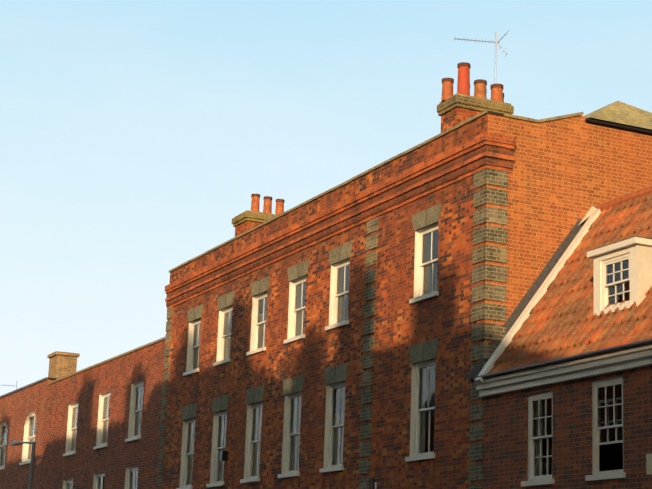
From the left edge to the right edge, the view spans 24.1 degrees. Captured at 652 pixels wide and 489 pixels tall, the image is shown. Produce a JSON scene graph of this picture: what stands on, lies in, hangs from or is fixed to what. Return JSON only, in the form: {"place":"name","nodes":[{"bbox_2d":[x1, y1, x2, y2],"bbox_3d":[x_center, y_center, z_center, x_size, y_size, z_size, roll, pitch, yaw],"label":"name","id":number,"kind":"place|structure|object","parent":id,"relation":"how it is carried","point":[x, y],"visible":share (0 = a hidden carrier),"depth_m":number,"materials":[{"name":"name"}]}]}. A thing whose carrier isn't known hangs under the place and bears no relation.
{"place":"outdoors","nodes":[
{"label":"outdoors","id":0,"kind":"place"},
{"bbox_2d":[10,440,35,488],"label":"street lamp","id":1,"kind":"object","parent":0,"point":[15,443],"depth_m":53.60,"materials":[{"name":"grey metal"}]},
{"bbox_2d":[39,337,165,488],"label":"row house walls","id":2,"kind":"structure","parent":0,"point":[118,377],"depth_m":50.84,"materials":[{"name":"red brick"}]},
{"bbox_2d":[63,436,140,456],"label":"window sills","id":3,"kind":"structure","parent":2,"relation":"attached to","point":[106,445],"depth_m":50.23,"materials":[{"name":"white stone"}]},
{"bbox_2d":[65,381,143,488],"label":"window frames","id":4,"kind":"structure","parent":2,"relation":"in","point":[102,421],"depth_m":50.82,"materials":[{"name":"white wood"}]},
{"bbox_2d":[67,386,143,488],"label":"window panes","id":5,"kind":"structure","parent":4,"relation":"in","point":[107,437],"depth_m":50.74,"materials":[{"name":"glass"}]},
{"bbox_2d":[68,386,140,488],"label":"row house curtains","id":6,"kind":"object","parent":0,"point":[105,430],"depth_m":50.83,"materials":[{"name":"white fabric"}]},
{"bbox_2d":[72,386,142,488],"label":"dark row house rooms","id":7,"kind":"object","parent":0,"point":[107,438],"depth_m":48.97,"materials":[{"name":"black"}]},
{"bbox_2d":[187,233,429,484],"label":"house curtains","id":8,"kind":"object","parent":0,"point":[336,416],"depth_m":37.30,"materials":[{"name":"white fabric"}]},
{"bbox_2d":[188,230,437,479],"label":"dark rooms","id":9,"kind":"object","parent":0,"point":[432,375],"depth_m":35.73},
{"bbox_2d":[0,0,651,395],"label":"sky","id":10,"kind":"structure","parent":0,"point":[134,134],"materials":[{"name":"blue"}]},
{"bbox_2d":[534,400,551,475],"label":"house curtains","id":11,"kind":"object","parent":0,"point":[537,460],"depth_m":27.45,"materials":[{"name":"white fabric"}]},
{"bbox_2d":[471,339,651,488],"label":"house wall","id":12,"kind":"structure","parent":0,"point":[505,439],"depth_m":26.29,"materials":[{"name":"red brick"}]},
{"bbox_2d":[487,192,651,373],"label":"tiled roof","id":13,"kind":"structure","parent":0,"point":[562,320],"depth_m":28.04,"materials":[{"name":"orange tile"}]},
{"bbox_2d":[467,186,651,382],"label":"roof verge trim","id":14,"kind":"structure","parent":13,"relation":"on","point":[536,292],"depth_m":29.83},
{"bbox_2d":[587,236,651,313],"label":"dormer","id":15,"kind":"object","parent":13,"relation":"on","point":[638,249],"depth_m":26.00,"materials":[{"name":"white paint"}]},
{"bbox_2d":[596,302,632,315],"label":"house dormer sill","id":16,"kind":"structure","parent":15,"relation":"attached to","point":[620,307],"depth_m":26.23,"materials":[{"name":"white wood"}]},
{"bbox_2d":[602,253,629,308],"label":"house dormer sash frames","id":17,"kind":"structure","parent":15,"relation":"in","point":[605,284],"depth_m":26.53,"materials":[{"name":"white wood"}]},
{"bbox_2d":[608,260,628,299],"bbox_3d":[5.279,0.684,26.506,0.410,0.970,0.940,8,-14,-24],"label":"window pane","id":18,"kind":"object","parent":15,"relation":"in","point":[612,288],"depth_m":26.98,"materials":[{"name":"black"}]},
{"bbox_2d":[521,472,625,486],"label":"window sills","id":19,"kind":"structure","parent":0,"point":[587,478],"depth_m":25.53,"materials":[{"name":"white stone"}]},
{"bbox_2d":[527,376,622,480],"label":"window frames","id":20,"kind":"structure","parent":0,"point":[596,421],"depth_m":25.83,"materials":[{"name":"white wood"}]},
{"bbox_2d":[533,385,622,475],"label":"window panes","id":21,"kind":"structure","parent":20,"relation":"in","point":[600,418],"depth_m":25.70,"materials":[{"name":"glass"}]},
{"bbox_2d":[542,384,622,474],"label":"dark rooms","id":22,"kind":"object","parent":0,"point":[610,456],"depth_m":26.37,"materials":[{"name":"black"}]},
{"label":"ground","id":23,"kind":"structure","parent":0,"visible":0},
{"bbox_2d":[0,377,56,488],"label":"row house walls","id":24,"kind":"structure","parent":23,"relation":"on","point":[19,406],"depth_m":60.17,"materials":[{"name":"red brick"}]},
{"bbox_2d":[0,460,30,469],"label":"window sills","id":25,"kind":"structure","parent":24,"relation":"attached to","point":[22,463],"depth_m":59.23,"materials":[{"name":"white stone"}]},
{"bbox_2d":[0,412,35,467],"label":"window frames","id":26,"kind":"structure","parent":24,"relation":"in","point":[28,438],"depth_m":59.94,"materials":[{"name":"white wood"}]},
{"bbox_2d":[0,416,36,465],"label":"window panes","id":27,"kind":"structure","parent":26,"relation":"in","point":[6,440],"depth_m":63.06,"materials":[{"name":"clear glass"}]},
{"bbox_2d":[0,416,36,465],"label":"window sashes","id":28,"kind":"object","parent":24,"relation":"in","point":[31,432],"depth_m":60.56,"materials":[{"name":"white wood"}]},
{"bbox_2d":[157,113,651,488],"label":"brick house walls","id":29,"kind":"structure","parent":23,"relation":"on","point":[565,175],"depth_m":32.95,"materials":[{"name":"brick"}]},
{"bbox_2d":[176,291,438,488],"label":"window sills","id":30,"kind":"structure","parent":29,"relation":"attached to","point":[346,322],"depth_m":36.30,"materials":[{"name":"white stone"}]},
{"bbox_2d":[183,224,438,486],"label":"window frames","id":31,"kind":"structure","parent":29,"relation":"in","point":[428,364],"depth_m":37.22,"materials":[{"name":"white wood"}]},
{"bbox_2d":[187,231,437,482],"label":"window panes","id":32,"kind":"structure","parent":31,"relation":"in","point":[295,398],"depth_m":37.04,"materials":[{"name":"glass"}]},
{"bbox_2d":[182,203,441,419],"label":"window lintels","id":33,"kind":"object","parent":29,"relation":"in","point":[423,351],"visible":0.85,"depth_m":36.91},
{"bbox_2d":[156,169,507,488],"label":"quoins","id":34,"kind":"object","parent":29,"relation":"attached to","point":[482,311],"visible":0.75,"depth_m":29.92,"materials":[{"name":"grey brick"}]},
{"bbox_2d":[232,62,513,236],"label":"house chimney stacks","id":35,"kind":"object","parent":29,"relation":"on","point":[460,106],"visible":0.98,"depth_m":33.07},
{"bbox_2d":[454,30,508,83],"bbox_3d":[3.425,-3.474,34.003,1.236,2.765,0.320,4,-13,-7],"label":"tv aerial","id":36,"kind":"object","parent":35,"relation":"attached to","point":[485,41],"visible":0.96,"depth_m":34.23,"materials":[{"name":"silver metal"}]},
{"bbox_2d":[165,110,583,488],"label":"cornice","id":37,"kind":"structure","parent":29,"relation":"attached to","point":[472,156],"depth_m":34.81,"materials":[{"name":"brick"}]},
{"bbox_2d":[585,101,651,134],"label":"roof","id":38,"kind":"structure","parent":29,"relation":"on","point":[621,115],"depth_m":32.34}
]}

